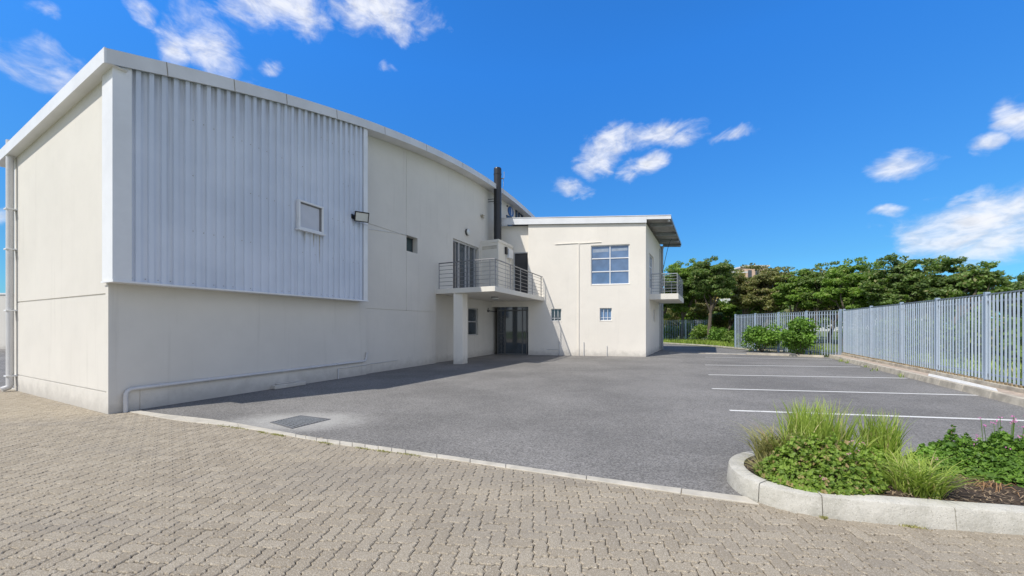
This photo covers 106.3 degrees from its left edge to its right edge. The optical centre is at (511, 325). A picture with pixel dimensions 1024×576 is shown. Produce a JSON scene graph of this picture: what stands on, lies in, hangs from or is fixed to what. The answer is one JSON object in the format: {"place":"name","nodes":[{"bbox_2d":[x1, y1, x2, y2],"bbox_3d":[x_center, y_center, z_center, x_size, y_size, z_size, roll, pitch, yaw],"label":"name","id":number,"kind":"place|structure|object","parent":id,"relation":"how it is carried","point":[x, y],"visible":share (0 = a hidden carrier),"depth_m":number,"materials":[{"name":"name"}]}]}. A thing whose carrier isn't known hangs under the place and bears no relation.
{"place":"outdoors","nodes":[
{"label":"outdoors","id":0,"kind":"place"},
{"bbox_2d":[0,293,5,348],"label":"boundary wall","id":1,"kind":"structure","parent":0,"point":[2,321],"depth_m":25.36,"materials":[{"name":"beige paint"}]},
{"bbox_2d":[0,349,13,387],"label":"side road","id":2,"kind":"structure","parent":0,"point":[2,365],"depth_m":14.35,"materials":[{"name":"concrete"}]},
{"bbox_2d":[0,0,1023,318],"label":"sky","id":3,"kind":"structure","parent":0,"point":[799,134],"materials":[{"name":"blue"}]},
{"bbox_2d":[0,390,1023,575],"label":"block paving","id":4,"kind":"structure","parent":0,"point":[83,491],"depth_m":3.05,"materials":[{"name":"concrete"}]},
{"bbox_2d":[208,423,932,530],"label":"joint weeds","id":5,"kind":"object","parent":4,"relation":"on","point":[823,517],"visible":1,"depth_m":4.75,"materials":[{"name":"green plant"}]},
{"bbox_2d":[140,344,1023,495],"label":"car park asphalt","id":6,"kind":"object","parent":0,"point":[663,416],"visible":0.59,"depth_m":7.22,"materials":[{"name":"grey asphalt"}]},
{"bbox_2d":[0,47,543,413],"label":"warehouse","id":7,"kind":"structure","parent":6,"relation":"on","point":[176,234],"depth_m":8.63,"materials":[{"name":"beige paint"}]},
{"bbox_2d":[295,199,325,235],"bbox_3d":[-5.234,-2.803,9.992,0.140,0.772,0.799,0,0,24],"label":"window","id":8,"kind":"structure","parent":7,"relation":"in","point":[309,216],"depth_m":9.98,"materials":[{"name":"white paint"}]},
{"bbox_2d":[351,211,368,222],"bbox_3d":[-4.514,-3.231,11.380,0.506,0.300,0.236,0,0,-35],"label":"floodlight","id":9,"kind":"object","parent":7,"relation":"attached to","point":[358,216],"visible":1,"depth_m":11.35,"materials":[{"name":"white plastic"}]},
{"bbox_2d":[406,237,412,251],"bbox_3d":[-3.997,-3.077,14.603,0.311,0.592,0.626,0,0,0],"label":"window","id":10,"kind":"structure","parent":7,"relation":"in","point":[409,241],"depth_m":14.76,"materials":[{"name":"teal glass"}]},
{"bbox_2d":[453,239,477,287],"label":"balcony door","id":11,"kind":"structure","parent":7,"relation":"in","point":[462,251],"depth_m":18.28,"materials":[{"name":"glass"}]},
{"bbox_2d":[468,308,476,334],"bbox_3d":[-2.015,-0.209,19.085,0.443,1.338,0.929,0,0,0],"label":"window","id":12,"kind":"structure","parent":7,"relation":"in","point":[472,312],"depth_m":19.21,"materials":[{"name":"glass"}]},
{"bbox_2d":[488,167,504,239],"bbox_3d":[-0.877,-6.302,20.253,0.931,3.978,0.427,0,0,23],"label":"flue pipe","id":13,"kind":"object","parent":7,"relation":"attached to","point":[497,204],"visible":0.77,"depth_m":20.03,"materials":[{"name":"black metal"}]},
{"bbox_2d":[506,205,522,225],"bbox_3d":[0.439,-6.471,24.057,0.060,1.529,3.756,0,0,24],"label":"window","id":14,"kind":"structure","parent":7,"relation":"attached to","point":[511,212],"depth_m":22.94,"materials":[{"name":"blue glass"}]},
{"bbox_2d":[270,415,329,428],"bbox_3d":[-3.472,1.562,6.246,0.692,0.036,0.663,0,0,28],"label":"drain grate","id":15,"kind":"object","parent":6,"relation":"on","point":[296,421],"visible":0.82,"depth_m":6.22,"materials":[{"name":"grey metal"}]},
{"bbox_2d":[492,215,683,356],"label":"office block","id":16,"kind":"structure","parent":6,"relation":"on","point":[601,281],"depth_m":20.04,"materials":[{"name":"beige paint"}]},
{"bbox_2d":[497,307,527,354],"bbox_3d":[0.068,0.144,20.804,1.800,2.811,0.167,0,0,12],"label":"entrance door","id":17,"kind":"structure","parent":16,"relation":"in","point":[512,322],"depth_m":20.84,"materials":[{"name":"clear glass"}]},
{"bbox_2d":[514,252,527,292],"bbox_3d":[0.482,-2.754,20.867,0.781,2.469,0.251,0,0,0],"label":"upper door","id":18,"kind":"structure","parent":16,"relation":"in","point":[520,258],"depth_m":20.88,"materials":[{"name":"metal"}]},
{"bbox_2d":[551,309,560,320],"bbox_3d":[2.341,-0.575,20.287,0.547,0.645,0.179,0,0,0],"label":"window","id":19,"kind":"structure","parent":16,"relation":"in","point":[555,313],"depth_m":20.30,"materials":[{"name":"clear glass"}]},
{"bbox_2d":[600,308,611,320],"bbox_3d":[4.818,-0.595,19.756,0.597,0.642,0.190,0,0,0],"label":"window","id":20,"kind":"structure","parent":16,"relation":"in","point":[605,313],"depth_m":19.74,"materials":[{"name":"blue glass"}]},
{"bbox_2d":[591,244,628,284],"bbox_3d":[5.025,-3.129,19.689,1.882,2.022,0.450,0,0,0],"label":"window","id":21,"kind":"structure","parent":16,"relation":"in","point":[610,267],"depth_m":19.70,"materials":[{"name":"blue glass"}]},
{"bbox_2d":[649,255,651,287],"bbox_3d":[7.573,-2.963,21.151,0.869,1.825,1.607,0,0,0],"label":"window","id":22,"kind":"structure","parent":16,"relation":"in","point":[650,258],"depth_m":21.59,"materials":[{"name":"white glass"}]},
{"bbox_2d":[693,353,823,357],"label":"back kerb","id":23,"kind":"structure","parent":6,"relation":"on","point":[799,355],"depth_m":20.02,"materials":[{"name":"grey concrete"}]},
{"bbox_2d":[778,316,821,353],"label":"shrub","id":24,"kind":"object","parent":23,"relation":"on","point":[797,335],"visible":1,"depth_m":19.27,"materials":[{"name":"green plant"}]},
{"bbox_2d":[740,323,784,351],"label":"shrub","id":25,"kind":"object","parent":6,"relation":"on","point":[763,336],"visible":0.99,"depth_m":22.44,"materials":[{"name":"green plant"}]},
{"bbox_2d":[741,365,836,366],"bbox_3d":[10.405,1.550,14.870,5.531,0.001,0.100,0,0,8],"label":"bay marking","id":26,"kind":"object","parent":6,"relation":"on","point":[817,366],"visible":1,"depth_m":14.65,"materials":[{"name":"paint"}]},
{"bbox_2d":[708,374,881,377],"bbox_3d":[8.969,1.550,11.792,5.530,0.001,0.100,0,0,8],"label":"bay marking","id":27,"kind":"object","parent":6,"relation":"on","point":[812,376],"visible":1,"depth_m":11.76,"materials":[{"name":"paint"}]},
{"bbox_2d":[712,388,978,395],"bbox_3d":[7.672,1.550,9.041,5.526,0.001,0.100,0,0,10],"label":"bay marking","id":28,"kind":"object","parent":6,"relation":"on","point":[842,391],"visible":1,"depth_m":9.07,"materials":[{"name":"paint"}]},
{"bbox_2d":[837,358,904,377],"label":"kerb weeds","id":29,"kind":"object","parent":6,"relation":"on","point":[841,360],"visible":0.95,"depth_m":14.26,"materials":[{"name":"green plant"}]},
{"bbox_2d":[727,451,1023,534],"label":"planter island","id":30,"kind":"structure","parent":6,"relation":"on","point":[972,508],"depth_m":3.08,"materials":[{"name":"concrete"}]},
{"bbox_2d":[732,452,773,473],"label":"strap leaf plant","id":31,"kind":"object","parent":30,"relation":"on","point":[754,465],"visible":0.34,"depth_m":3.67,"materials":[{"name":"green plant"}]},
{"bbox_2d":[725,419,824,461],"bbox_3d":[2.717,1.231,3.971,1.020,0.379,1.131,0,0,0],"label":"strap leaf plant","id":32,"kind":"object","parent":30,"relation":"on","point":[763,449],"visible":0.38,"depth_m":3.96,"materials":[{"name":"green plant"}]},
{"bbox_2d":[757,414,835,461],"bbox_3d":[2.760,1.159,3.781,0.917,0.521,0.788,0,0,0],"label":"strap leaf plant","id":33,"kind":"object","parent":30,"relation":"on","point":[786,436],"visible":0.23,"depth_m":3.81,"materials":[{"name":"green plant"}]},
{"bbox_2d":[769,395,868,448],"bbox_3d":[3.191,1.090,4.031,0.902,0.659,0.814,0,0,-27],"label":"strap leaf plant","id":34,"kind":"object","parent":30,"relation":"on","point":[803,417],"visible":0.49,"depth_m":3.93,"materials":[{"name":"green plant"}]},
{"bbox_2d":[752,432,889,495],"bbox_3d":[2.799,1.194,3.525,1.080,0.497,0.813,0,0,0],"label":"leafy shrub","id":35,"kind":"object","parent":30,"relation":"on","point":[821,469],"visible":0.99,"depth_m":3.34,"materials":[{"name":"green plant"}]},
{"bbox_2d":[819,430,894,455],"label":"strap leaf plant","id":36,"kind":"object","parent":30,"relation":"on","point":[856,443],"visible":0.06,"depth_m":3.75,"materials":[{"name":"green plant"}]},
{"bbox_2d":[843,442,899,485],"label":"leafy shrub","id":37,"kind":"object","parent":30,"relation":"on","point":[873,452],"visible":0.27,"depth_m":3.48,"materials":[{"name":"green plant"}]},
{"bbox_2d":[841,408,913,458],"bbox_3d":[3.844,1.145,3.991,0.610,0.549,0.641,0,0,0],"label":"strap leaf plant","id":38,"kind":"object","parent":30,"relation":"on","point":[890,440],"visible":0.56,"depth_m":3.94,"materials":[{"name":"green plant"}]},
{"bbox_2d":[866,443,954,470],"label":"strap leaf plant","id":39,"kind":"object","parent":30,"relation":"on","point":[900,461],"visible":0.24,"depth_m":3.75,"materials":[{"name":"green plant"}]},
{"bbox_2d":[904,443,958,477],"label":"leafy shrub","id":40,"kind":"object","parent":30,"relation":"on","point":[927,450],"visible":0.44,"depth_m":3.68,"materials":[{"name":"green plant"}]},
{"bbox_2d":[866,446,1022,499],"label":"strap leaf plant","id":41,"kind":"object","parent":30,"relation":"on","point":[918,482],"visible":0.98,"depth_m":3.21,"materials":[{"name":"green plant"}]},
{"bbox_2d":[943,424,958,443],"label":"leafy shrub","id":42,"kind":"object","parent":30,"relation":"on","point":[950,435],"visible":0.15,"depth_m":3.93,"materials":[{"name":"green plant"}]},
{"bbox_2d":[927,432,1002,478],"bbox_3d":[4.404,1.248,3.775,0.735,0.397,0.561,0,0,0],"label":"leafy shrub","id":43,"kind":"object","parent":30,"relation":"on","point":[966,451],"visible":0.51,"depth_m":3.67,"materials":[{"name":"green plant"}]},
{"bbox_2d":[954,475,1019,496],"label":"dry stalks","id":44,"kind":"object","parent":30,"relation":"on","point":[991,484],"visible":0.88,"depth_m":3.33,"materials":[{"name":"brown plant"}]},
{"bbox_2d":[964,426,1023,487],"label":"leafy shrub","id":45,"kind":"object","parent":30,"relation":"on","point":[1003,451],"visible":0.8,"depth_m":3.49,"materials":[{"name":"green plant"}]},
{"bbox_2d":[978,415,1023,439],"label":"flowering plant","id":46,"kind":"object","parent":30,"relation":"on","point":[1012,429],"visible":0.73,"depth_m":3.90,"materials":[{"name":"pink plant"}]},
{"bbox_2d":[730,410,1023,420],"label":"bay marking","id":47,"kind":"object","parent":6,"relation":"on","point":[891,415],"visible":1,"depth_m":6.57,"materials":[{"name":"paint"}]},
{"bbox_2d":[828,354,1023,406],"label":"fence kerb","id":48,"kind":"structure","parent":6,"relation":"on","point":[1000,396],"depth_m":9.66,"materials":[{"name":"grey concrete"}]},
{"bbox_2d":[836,352,1023,393],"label":"fence plinth","id":49,"kind":"structure","parent":6,"relation":"on","point":[1001,386],"depth_m":10.43,"materials":[{"name":"beige concrete"}]},
{"bbox_2d":[843,290,1023,385],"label":"palisade fence","id":50,"kind":"object","parent":49,"relation":"on","point":[851,331],"visible":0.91,"depth_m":10.75,"materials":[{"name":"grey metal"}]},
{"bbox_2d":[836,354,1023,396],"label":"brick strip","id":51,"kind":"object","parent":6,"relation":"on","point":[998,389],"visible":0.22,"depth_m":11.91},
{"bbox_2d":[928,374,997,390],"bbox_3d":[11.384,1.411,9.795,0.311,0.006,3.658,0,0,28],"label":"whitewashed patch","id":52,"kind":"object","parent":51,"relation":"on","point":[963,382],"visible":0.9,"depth_m":9.55,"materials":[{"name":"paint"}]},
{"bbox_2d":[663,331,837,356],"bbox_3d":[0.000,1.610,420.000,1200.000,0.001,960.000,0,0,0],"label":"ground","id":53,"kind":"structure","parent":0,"point":[780,335],"depth_m":48.94,"materials":[{"name":"green plant"}]},
{"bbox_2d":[128,410,758,504],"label":"edging kerb","id":54,"kind":"structure","parent":53,"relation":"on","point":[719,496],"depth_m":4.33,"materials":[{"name":"concrete"}]},
{"bbox_2d":[664,326,678,339],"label":"shrub","id":55,"kind":"object","parent":53,"relation":"on","point":[669,331],"visible":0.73,"depth_m":37.40,"materials":[{"name":"green plant"}]},
{"bbox_2d":[663,308,680,335],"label":"shrub","id":56,"kind":"object","parent":53,"relation":"on","point":[675,317],"visible":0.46,"depth_m":42.09,"materials":[{"name":"green plant"}]},
{"bbox_2d":[663,265,689,318],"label":"tree","id":57,"kind":"object","parent":53,"relation":"on","point":[670,277],"visible":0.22,"depth_m":35.33,"materials":[{"name":"green plant"}]},
{"bbox_2d":[663,258,699,339],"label":"tree","id":58,"kind":"object","parent":53,"relation":"on","point":[688,303],"visible":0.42,"depth_m":36.53,"materials":[{"name":"green plant"}]},
{"bbox_2d":[663,320,706,340],"bbox_3d":[12.366,0.525,37.844,13.246,2.250,0.095,0,0,15],"label":"palisade fence","id":59,"kind":"object","parent":53,"relation":"on","point":[685,328],"visible":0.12,"depth_m":36.84,"materials":[{"name":"grey metal"}]},
{"bbox_2d":[678,323,692,339],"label":"shrub","id":60,"kind":"object","parent":53,"relation":"on","point":[689,327],"visible":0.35,"depth_m":37.21,"materials":[{"name":"green plant"}]},
{"bbox_2d":[678,307,712,326],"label":"shrub","id":61,"kind":"object","parent":53,"relation":"on","point":[688,319],"visible":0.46,"depth_m":41.02,"materials":[{"name":"green plant"}]},
{"bbox_2d":[688,323,715,340],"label":"shrub","id":62,"kind":"object","parent":53,"relation":"on","point":[699,331],"visible":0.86,"depth_m":35.08,"materials":[{"name":"green plant"}]},
{"bbox_2d":[685,296,720,338],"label":"tree","id":63,"kind":"object","parent":53,"relation":"on","point":[701,307],"visible":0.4,"depth_m":40.27,"materials":[{"name":"green plant"}]},
{"bbox_2d":[686,255,738,339],"bbox_3d":[17.796,-2.291,34.077,4.396,7.901,4.110,0,0,0],"label":"tree","id":64,"kind":"object","parent":53,"relation":"on","point":[706,280],"visible":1,"depth_m":33.41,"materials":[{"name":"green plant"}]},
{"bbox_2d":[706,327,727,341],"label":"shrub","id":65,"kind":"object","parent":53,"relation":"on","point":[715,335],"visible":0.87,"depth_m":33.02,"materials":[{"name":"green plant"}]},
{"bbox_2d":[706,312,732,328],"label":"shrub","id":66,"kind":"object","parent":53,"relation":"on","point":[718,321],"visible":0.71,"depth_m":41.94,"materials":[{"name":"green plant"}]},
{"bbox_2d":[663,342,782,351],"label":"verge kerb","id":67,"kind":"structure","parent":53,"relation":"on","point":[719,346],"depth_m":28.55,"materials":[{"name":"grey concrete"}]},
{"bbox_2d":[716,293,741,330],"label":"tree","id":68,"kind":"object","parent":53,"relation":"on","point":[728,309],"visible":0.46,"depth_m":39.65,"materials":[{"name":"green plant"}]},
{"bbox_2d":[721,330,740,343],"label":"shrub","id":69,"kind":"object","parent":53,"relation":"on","point":[728,336],"visible":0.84,"depth_m":30.52,"materials":[{"name":"green plant"}]},
{"bbox_2d":[716,271,747,325],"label":"apartment building","id":70,"kind":"structure","parent":53,"relation":"on","point":[745,272],"depth_m":84.70,"materials":[{"name":"beige concrete"}]},
{"bbox_2d":[733,265,769,326],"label":"apartment building","id":71,"kind":"structure","parent":53,"relation":"on","point":[751,272],"depth_m":92.00,"materials":[{"name":"beige concrete"}]},
{"bbox_2d":[728,263,779,343],"bbox_3d":[21.831,-2.040,34.931,4.411,7.418,3.480,0,0,30],"label":"tree","id":72,"kind":"object","parent":53,"relation":"on","point":[743,284],"visible":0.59,"depth_m":34.68,"materials":[{"name":"green plant"}]},
{"bbox_2d":[743,293,788,324],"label":"tree","id":73,"kind":"object","parent":53,"relation":"on","point":[759,309],"visible":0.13,"depth_m":38.61,"materials":[{"name":"green plant"}]},
{"bbox_2d":[734,309,841,354],"bbox_3d":[15.756,0.395,22.686,0.095,2.410,8.115,0,0,-3],"label":"palisade fence","id":74,"kind":"object","parent":53,"relation":"on","point":[817,314],"visible":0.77,"depth_m":20.70,"materials":[{"name":"grey metal"}]},
{"bbox_2d":[772,306,915,330],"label":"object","id":75,"kind":"structure","parent":53,"relation":"on","point":[823,325],"depth_m":110.00,"materials":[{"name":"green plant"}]},
{"bbox_2d":[749,339,1021,384],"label":"grass bank","id":76,"kind":"structure","parent":0,"point":[888,354],"depth_m":20.82,"materials":[{"name":"green plant"}]},
{"bbox_2d":[729,308,759,340],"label":"shrub","id":77,"kind":"object","parent":76,"relation":"on","point":[739,313],"visible":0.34,"depth_m":35.54,"materials":[{"name":"green plant"}]},
{"bbox_2d":[663,338,833,349],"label":"verge grass","id":78,"kind":"structure","parent":76,"relation":"on","point":[703,342],"depth_m":30.67,"materials":[{"name":"green plant"}]},
{"bbox_2d":[739,266,795,325],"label":"tree","id":79,"kind":"object","parent":76,"relation":"on","point":[772,277],"visible":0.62,"depth_m":32.64,"materials":[{"name":"green plant"}]},
{"bbox_2d":[770,268,819,328],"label":"tree","id":80,"kind":"object","parent":76,"relation":"on","point":[790,297],"visible":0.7,"depth_m":30.45,"materials":[{"name":"green plant"}]},
{"bbox_2d":[792,268,835,321],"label":"tree","id":81,"kind":"object","parent":76,"relation":"on","point":[820,272],"visible":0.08,"depth_m":35.38,"materials":[{"name":"green plant"}]},
{"bbox_2d":[794,261,847,334],"bbox_3d":[24.193,-1.659,29.964,3.892,6.658,3.284,0,0,0],"label":"tree","id":82,"kind":"object","parent":76,"relation":"on","point":[813,278],"visible":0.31,"depth_m":29.61,"materials":[{"name":"green plant"}]},
{"bbox_2d":[823,265,861,341],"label":"tree","id":83,"kind":"object","parent":76,"relation":"on","point":[831,308],"visible":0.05,"depth_m":32.91,"materials":[{"name":"green plant"}]},
{"bbox_2d":[675,300,1021,331],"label":"woodland","id":84,"kind":"object","parent":76,"relation":"on","point":[781,311],"visible":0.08,"depth_m":48.13,"materials":[{"name":"green plant"}]},
{"bbox_2d":[813,256,885,345],"bbox_3d":[23.842,-1.595,27.022,4.235,6.532,3.398,0,0,0],"label":"tree","id":85,"kind":"object","parent":76,"relation":"on","point":[843,294],"visible":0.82,"depth_m":26.78,"materials":[{"name":"green plant"}]},
{"bbox_2d":[849,265,891,342],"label":"tree","id":86,"kind":"object","parent":76,"relation":"on","point":[889,267],"visible":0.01,"depth_m":30.82,"materials":[{"name":"green plant"}]},
{"bbox_2d":[836,317,915,351],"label":"shrub","id":87,"kind":"object","parent":76,"relation":"on","point":[867,334],"visible":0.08,"depth_m":19.74,"materials":[{"name":"green plant"}]},
{"bbox_2d":[857,253,916,320],"bbox_3d":[24.499,-1.542,24.917,3.330,6.436,2.667,0,0,-31],"label":"tree","id":88,"kind":"object","parent":76,"relation":"on","point":[877,292],"visible":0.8,"depth_m":24.67,"materials":[{"name":"green plant"}]},
{"bbox_2d":[879,314,951,356],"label":"shrub","id":89,"kind":"object","parent":76,"relation":"on","point":[911,334],"visible":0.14,"depth_m":16.78,"materials":[{"name":"green plant"}]},
{"bbox_2d":[888,258,944,347],"bbox_3d":[25.265,-1.278,24.086,3.081,5.913,2.500,0,0,0],"label":"tree","id":90,"kind":"object","parent":76,"relation":"on","point":[909,277],"visible":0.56,"depth_m":23.83,"materials":[{"name":"green plant"}]},
{"bbox_2d":[905,267,969,321],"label":"tree","id":91,"kind":"object","parent":76,"relation":"on","point":[925,300],"visible":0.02,"depth_m":29.05,"materials":[{"name":"green plant"}]},
{"bbox_2d":[911,255,976,318],"bbox_3d":[25.895,-1.342,22.930,3.248,6.047,2.609,0,0,0],"label":"tree","id":92,"kind":"object","parent":76,"relation":"on","point":[928,289],"visible":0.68,"depth_m":22.64,"materials":[{"name":"green plant"}]},
{"bbox_2d":[926,316,1008,357],"bbox_3d":[18.356,0.554,14.992,2.938,1.917,2.945,0,0,0],"label":"shrub","id":93,"kind":"object","parent":76,"relation":"on","point":[955,336],"visible":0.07,"depth_m":15.25,"materials":[{"name":"green plant"}]},
{"bbox_2d":[943,260,1014,324],"bbox_3d":[26.437,-1.005,22.268,3.700,5.396,2.367,0,0,11],"label":"tree","id":94,"kind":"object","parent":76,"relation":"on","point":[985,279],"visible":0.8,"depth_m":21.63,"materials":[{"name":"green plant"}]},
{"bbox_2d":[951,316,1021,362],"bbox_3d":[17.853,0.597,13.566,3.010,2.056,2.766,0,0,0],"label":"shrub","id":95,"kind":"object","parent":76,"relation":"on","point":[980,338],"visible":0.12,"depth_m":13.92,"materials":[{"name":"green plant"}]},
{"bbox_2d":[991,315,1021,366],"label":"shrub","id":96,"kind":"object","parent":76,"relation":"on","point":[1008,340],"visible":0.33,"depth_m":12.74,"materials":[{"name":"green plant"}]},
{"bbox_2d":[991,272,1023,321],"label":"tree","id":97,"kind":"object","parent":76,"relation":"on","point":[1018,284],"visible":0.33,"depth_m":23.57,"materials":[{"name":"green plant"}]},
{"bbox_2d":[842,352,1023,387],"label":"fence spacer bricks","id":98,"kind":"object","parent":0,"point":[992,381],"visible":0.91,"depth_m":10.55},
{"bbox_2d":[867,349,1021,382],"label":"bank grass","id":99,"kind":"structure","parent":0,"point":[963,363],"depth_m":12.49,"materials":[{"name":"green plant"}]}
]}

